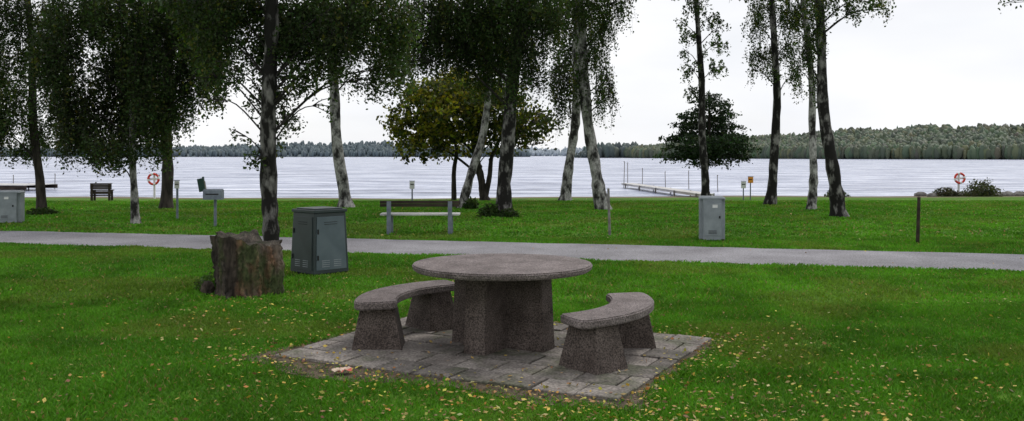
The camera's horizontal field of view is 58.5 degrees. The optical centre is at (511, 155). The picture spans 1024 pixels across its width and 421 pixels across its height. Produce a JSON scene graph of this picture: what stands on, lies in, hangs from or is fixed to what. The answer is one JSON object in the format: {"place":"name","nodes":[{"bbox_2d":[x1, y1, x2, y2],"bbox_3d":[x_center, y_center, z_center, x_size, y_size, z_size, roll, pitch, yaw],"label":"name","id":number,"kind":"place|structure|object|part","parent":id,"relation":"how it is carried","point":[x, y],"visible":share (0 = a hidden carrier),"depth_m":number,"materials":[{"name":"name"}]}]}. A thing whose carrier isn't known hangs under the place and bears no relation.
{"place":"outdoors","nodes":[
{"label":"outdoors","id":0,"kind":"place"},
{"bbox_2d":[0,140,530,156],"bbox_3d":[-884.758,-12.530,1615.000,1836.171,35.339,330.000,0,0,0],"label":"forest hill","id":1,"kind":"structure","parent":0,"point":[350,149],"depth_m":1531.44,"materials":[{"name":"green plant"}]},
{"bbox_2d":[0,156,1023,198],"bbox_3d":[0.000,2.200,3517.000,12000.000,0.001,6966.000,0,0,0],"label":"lake water","id":2,"kind":"structure","parent":0,"point":[382,177],"depth_m":96.44,"materials":[{"name":"grey liquid"}]},
{"bbox_2d":[0,183,57,189],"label":"floating dock","id":3,"kind":"object","parent":2,"relation":"on","point":[14,186],"visible":0.83,"depth_m":57.66,"materials":[{"name":"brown wood"}]},
{"bbox_2d":[621,183,714,196],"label":"jetty","id":4,"kind":"object","parent":2,"relation":"in","point":[678,191],"visible":0.83,"depth_m":51.83,"materials":[{"name":"grey wood"}]},
{"bbox_2d":[0,196,1023,420],"bbox_3d":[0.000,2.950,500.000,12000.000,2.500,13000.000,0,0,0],"label":"ground","id":5,"kind":"structure","parent":0,"point":[779,198],"depth_m":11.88,"materials":[{"name":"green plant"}]},
{"bbox_2d":[0,190,25,223],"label":"utility cabinet","id":6,"kind":"object","parent":5,"relation":"on","point":[12,205],"visible":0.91,"depth_m":22.92,"materials":[{"name":"metal"}]},
{"bbox_3d":[-12.713,1.300,22.889,0.570,0.580,0.010,0,0,-10],"label":"door","id":7,"kind":"part","parent":6,"relation":"part of","materials":[{"name":"paint"}]},
{"bbox_2d":[0,0,76,209],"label":"birch tree","id":8,"kind":"object","parent":5,"relation":"on","point":[36,141],"visible":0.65,"depth_m":26.31,"materials":[{"name":"green plant"}]},
{"bbox_2d":[26,207,58,214],"bbox_3d":[-13.636,1.597,26.499,0.911,0.293,0.676,0,0,0],"label":"shrub","id":9,"kind":"object","parent":5,"relation":"on","point":[43,210],"visible":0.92,"depth_m":26.36,"materials":[{"name":"green plant"}]},
{"bbox_2d":[90,183,113,200],"bbox_3d":[-17.131,1.511,38.209,0.850,0.736,0.482,0,0,-9],"label":"wooden bench","id":10,"kind":"object","parent":5,"relation":"on","point":[108,191],"visible":0.98,"depth_m":38.02,"materials":[{"name":"brown wood"}]},
{"bbox_2d":[12,0,250,223],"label":"weeping birch tree","id":11,"kind":"object","parent":5,"relation":"on","point":[138,82],"visible":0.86,"depth_m":22.35,"materials":[{"name":"green plant"}]},
{"bbox_2d":[147,173,159,198],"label":"life buoy stand","id":12,"kind":"object","parent":5,"relation":"on","point":[154,183],"visible":0.98,"depth_m":44.38,"materials":[{"name":"white paint"}]},
{"bbox_2d":[117,1,191,208],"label":"birch tree","id":13,"kind":"object","parent":5,"relation":"on","point":[166,198],"visible":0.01,"depth_m":29.33,"materials":[{"name":"green plant"}]},
{"bbox_2d":[174,180,179,218],"bbox_3d":[-8.980,1.188,24.523,0.160,1.065,0.075,0,0,0],"label":"sign","id":14,"kind":"object","parent":5,"relation":"on","point":[176,184],"visible":0.91,"depth_m":24.50,"materials":[{"name":"metal"}]},
{"bbox_2d":[197,177,206,191],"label":"information board","id":15,"kind":"object","parent":5,"relation":"on","point":[201,184],"visible":0.7,"depth_m":42.41,"materials":[{"name":"green paint"}]},
{"bbox_2d":[191,271,215,291],"bbox_3d":[-3.750,1.585,11.521,0.460,0.272,0.445,0,0,44],"label":"shrub","id":16,"kind":"object","parent":5,"relation":"on","point":[207,278],"visible":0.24,"depth_m":11.46,"materials":[{"name":"green plant"}]},
{"bbox_2d":[203,189,223,225],"bbox_3d":[-7.150,1.258,21.925,0.470,0.925,0.280,0,0,0],"label":"junction box on post","id":17,"kind":"object","parent":5,"relation":"on","point":[215,195],"visible":0.9,"depth_m":21.79,"materials":[{"name":"metal"}]},
{"bbox_2d":[200,229,284,299],"bbox_3d":[-3.327,1.336,11.242,0.912,0.807,0.961,0,0,32],"label":"tree stump","id":18,"kind":"object","parent":5,"relation":"on","point":[247,263],"visible":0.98,"depth_m":10.97,"materials":[{"name":"brown wood"}]},
{"bbox_2d":[66,0,430,244],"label":"birch tree","id":19,"kind":"object","parent":5,"relation":"on","point":[313,23],"visible":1,"depth_m":12.61,"materials":[{"name":"green plant"}]},
{"bbox_2d":[290,206,348,275],"bbox_3d":[-2.800,1.236,13.300,0.629,0.967,0.629,0,0,44],"label":"utility cabinet","id":20,"kind":"object","parent":5,"relation":"on","point":[319,240],"visible":0.99,"depth_m":13.09,"materials":[{"name":"grey metal"}]},
{"bbox_2d":[280,1,418,207],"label":"birch tree","id":21,"kind":"object","parent":5,"relation":"on","point":[345,199],"visible":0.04,"depth_m":29.92,"materials":[{"name":"white plant"}]},
{"bbox_2d":[410,181,414,200],"bbox_3d":[-4.000,1.426,36.623,0.230,0.845,0.075,0,0,0],"label":"sign","id":22,"kind":"object","parent":5,"relation":"on","point":[412,185],"visible":0.91,"depth_m":36.59,"materials":[{"name":"metal"}]},
{"bbox_2d":[380,201,459,233],"bbox_3d":[-2.000,1.343,19.961,1.720,0.734,0.482,0,0,0],"label":"park bench","id":23,"kind":"object","parent":5,"relation":"on","point":[390,204],"visible":0.91,"depth_m":19.78,"materials":[{"name":"wood"}]},
{"bbox_2d":[428,9,509,207],"bbox_3d":[-1.229,-4.640,29.262,3.458,12.892,5.091,0,0,0],"label":"birch tree","id":24,"kind":"object","parent":5,"relation":"on","point":[470,175],"visible":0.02,"depth_m":29.29,"materials":[{"name":"white plant"}]},
{"bbox_2d":[376,69,563,199],"bbox_3d":[-1.906,-1.241,39.001,8.219,6.480,6.524,0,0,0],"label":"maple tree","id":25,"kind":"object","parent":5,"relation":"on","point":[439,105],"visible":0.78,"depth_m":38.10,"materials":[{"name":"green plant"}]},
{"bbox_2d":[462,196,479,208],"bbox_3d":[-1.325,1.506,29.183,0.576,0.468,0.435,0,0,-12],"label":"shrub","id":26,"kind":"object","parent":5,"relation":"on","point":[470,203],"visible":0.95,"depth_m":29.11,"materials":[{"name":"green plant"}]},
{"bbox_2d":[239,317,722,409],"bbox_3d":[-0.186,1.694,7.974,3.531,0.001,2.974,0,0,26],"label":"soil patch","id":27,"kind":"object","parent":5,"relation":"on","point":[307,370],"visible":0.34,"depth_m":7.01,"materials":[{"name":"brown soil"}]},
{"bbox_2d":[331,366,351,372],"bbox_3d":[-1.320,1.656,7.080,0.150,0.031,0.080,0,0,-17],"label":"food wrapper","id":28,"kind":"object","parent":27,"relation":"on","point":[342,369],"visible":1,"depth_m":7.07,"materials":[{"name":"paper"}]},
{"bbox_2d":[274,317,710,401],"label":"paving slabs","id":29,"kind":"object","parent":27,"relation":"on","point":[417,342],"visible":0.45,"depth_m":7.54,"materials":[{"name":"grey concrete"}]},
{"bbox_2d":[351,280,454,350],"bbox_3d":[-0.999,1.471,8.511,0.587,0.438,1.582,0,0,24],"label":"stone bench","id":30,"kind":"object","parent":29,"relation":"on","point":[378,326],"visible":0.93,"depth_m":8.24,"materials":[{"name":"stone"}]},
{"bbox_2d":[412,253,592,355],"bbox_3d":[-0.085,1.321,8.100,1.593,0.742,1.593,0,0,0],"label":"stone picnic table","id":31,"kind":"object","parent":29,"relation":"on","point":[502,301],"visible":0.99,"depth_m":7.83,"materials":[{"name":"stone"}]},
{"bbox_2d":[559,292,655,374],"bbox_3d":[0.859,1.471,7.668,0.587,0.438,1.582,0,0,24],"label":"stone bench","id":32,"kind":"object","parent":29,"relation":"on","point":[597,340],"visible":0.99,"depth_m":7.18,"materials":[{"name":"stone"}]},
{"bbox_2d":[328,323,689,389],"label":"dark slabs","id":33,"kind":"structure","parent":27,"relation":"on","point":[498,378],"depth_m":7.18,"materials":[{"name":"grey concrete"}]},
{"bbox_2d":[476,203,500,216],"bbox_3d":[-0.639,1.518,25.416,0.767,0.446,0.515,0,0,0],"label":"shrub","id":34,"kind":"object","parent":5,"relation":"on","point":[487,210],"visible":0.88,"depth_m":25.30,"materials":[{"name":"green plant"}]},
{"bbox_2d":[497,207,519,217],"bbox_3d":[-0.109,1.577,25.218,0.681,0.335,0.500,0,0,0],"label":"shrub","id":35,"kind":"object","parent":5,"relation":"on","point":[510,212],"visible":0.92,"depth_m":25.11,"materials":[{"name":"green plant"}]},
{"bbox_2d":[0,247,1021,420],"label":"fallen leaves","id":36,"kind":"object","parent":5,"relation":"on","point":[630,403],"visible":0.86,"depth_m":6.64,"materials":[{"name":"yellow plant"}]},
{"bbox_2d":[395,0,636,215],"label":"birch tree","id":37,"kind":"object","parent":5,"relation":"on","point":[521,22],"visible":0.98,"depth_m":25.19,"materials":[{"name":"green plant"}]},
{"bbox_2d":[27,198,1020,238],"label":"fallen leaves","id":38,"kind":"object","parent":5,"relation":"on","point":[596,213],"visible":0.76,"depth_m":26.30,"materials":[{"name":"yellow plant"}]},
{"bbox_2d":[542,0,607,200],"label":"birch tree","id":39,"kind":"object","parent":5,"relation":"on","point":[560,89],"visible":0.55,"depth_m":35.82,"materials":[{"name":"white plant"}]},
{"bbox_2d":[553,0,638,209],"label":"birch tree","id":40,"kind":"object","parent":5,"relation":"on","point":[597,10],"visible":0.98,"depth_m":28.45,"materials":[{"name":"white plant"}]},
{"bbox_2d":[607,188,610,234],"bbox_3d":[2.058,1.210,19.400,0.095,1.041,0.069,0,0,0],"label":"marker post","id":41,"kind":"object","parent":5,"relation":"on","point":[609,216],"visible":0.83,"depth_m":19.38,"materials":[{"name":"grey wood"}]},
{"bbox_2d":[671,0,730,195],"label":"birch tree","id":42,"kind":"object","parent":5,"relation":"on","point":[700,99],"visible":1,"depth_m":35.85,"materials":[{"name":"green plant"}]},
{"bbox_2d":[652,90,762,192],"bbox_3d":[8.131,-0.408,37.990,4.253,4.666,4.138,0,0,0],"label":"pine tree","id":43,"kind":"object","parent":5,"relation":"on","point":[719,129],"visible":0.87,"depth_m":37.74,"materials":[{"name":"green plant"}]},
{"bbox_2d":[698,196,725,240],"bbox_3d":[4.009,1.266,18.344,0.519,0.908,0.396,0,0,8],"label":"utility cabinet","id":44,"kind":"object","parent":5,"relation":"on","point":[712,217],"visible":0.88,"depth_m":18.17,"materials":[{"name":"metal"}]},
{"bbox_3d":[3.984,1.265,18.168,0.350,0.650,0.010,0,0,8],"label":"door","id":45,"kind":"part","parent":44,"relation":"part of","materials":[{"name":"paint"}]},
{"bbox_2d":[741,182,745,199],"bbox_3d":[9.750,1.476,38.520,0.230,0.815,0.070,0,0,0],"label":"sign","id":46,"kind":"object","parent":5,"relation":"on","point":[743,185],"visible":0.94,"depth_m":38.49,"materials":[{"name":"metal"}]},
{"bbox_2d":[748,176,753,199],"bbox_3d":[10.100,1.381,38.720,0.250,1.015,0.070,0,0,0],"label":"warning sign","id":47,"kind":"object","parent":5,"relation":"on","point":[750,179],"visible":0.93,"depth_m":38.69,"materials":[{"name":"metal"}]},
{"bbox_2d":[729,0,804,204],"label":"birch tree","id":48,"kind":"object","parent":5,"relation":"on","point":[771,12],"visible":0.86,"depth_m":31.57,"materials":[{"name":"green plant"}]},
{"bbox_2d":[750,0,829,209],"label":"birch tree","id":49,"kind":"object","parent":5,"relation":"on","point":[813,178],"visible":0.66,"depth_m":28.68,"materials":[{"name":"white plant"}]},
{"bbox_2d":[824,190,850,196],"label":"waterside shrub","id":50,"kind":"object","parent":5,"relation":"on","point":[847,195],"visible":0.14,"depth_m":46.48,"materials":[{"name":"green plant"}]},
{"bbox_2d":[793,0,896,216],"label":"birch tree","id":51,"kind":"object","parent":5,"relation":"on","point":[817,11],"visible":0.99,"depth_m":25.08,"materials":[{"name":"green plant"}]},
{"bbox_2d":[916,197,920,242],"bbox_3d":[7.822,1.260,17.600,0.102,0.941,0.080,0,0,0],"label":"wooden post","id":52,"kind":"object","parent":5,"relation":"on","point":[918,221],"visible":0.83,"depth_m":17.57,"materials":[{"name":"brown wood"}]},
{"bbox_2d":[932,187,963,196],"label":"waterside shrub","id":53,"kind":"object","parent":5,"relation":"on","point":[949,192],"visible":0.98,"depth_m":47.30,"materials":[{"name":"green plant"}]},
{"bbox_2d":[954,172,965,194],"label":"life buoy stand","id":54,"kind":"object","parent":5,"relation":"on","point":[957,177],"visible":1,"depth_m":47.36,"materials":[{"name":"white paint"}]},
{"bbox_2d":[914,191,1023,196],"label":"shore rocks","id":55,"kind":"object","parent":5,"relation":"on","point":[1016,193],"visible":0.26,"depth_m":47.98,"materials":[{"name":"grey stone"}]},
{"bbox_2d":[960,177,1003,196],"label":"waterside shrub","id":56,"kind":"object","parent":5,"relation":"on","point":[984,189],"visible":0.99,"depth_m":46.77,"materials":[{"name":"green plant"}]},
{"bbox_2d":[997,0,1022,13],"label":"birch tree","id":57,"kind":"object","parent":5,"relation":"on","point":[1012,1],"visible":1,"depth_m":19.89,"materials":[{"name":"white plant"}]},
{"bbox_2d":[0,231,1023,270],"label":"path","id":58,"kind":"structure","parent":0,"point":[940,260],"depth_m":16.18,"materials":[{"name":"grey asphalt"}]},
{"bbox_2d":[0,0,1023,151],"label":"sky","id":59,"kind":"structure","parent":0,"point":[955,63],"materials":[{"name":"white"}]},
{"bbox_2d":[516,146,583,155],"bbox_3d":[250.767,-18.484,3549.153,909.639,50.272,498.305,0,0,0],"label":"forest hill","id":60,"kind":"structure","parent":0,"point":[543,152],"depth_m":3524.05,"materials":[{"name":"green plant"}]},
{"bbox_2d":[575,141,637,157],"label":"forest islet","id":61,"kind":"object","parent":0,"point":[612,150],"visible":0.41,"depth_m":893.96,"materials":[{"name":"green plant"}]},
{"bbox_2d":[623,123,1023,159],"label":"forest hill","id":62,"kind":"structure","parent":0,"point":[980,141],"depth_m":573.14,"materials":[{"name":"green plant"}]}
]}

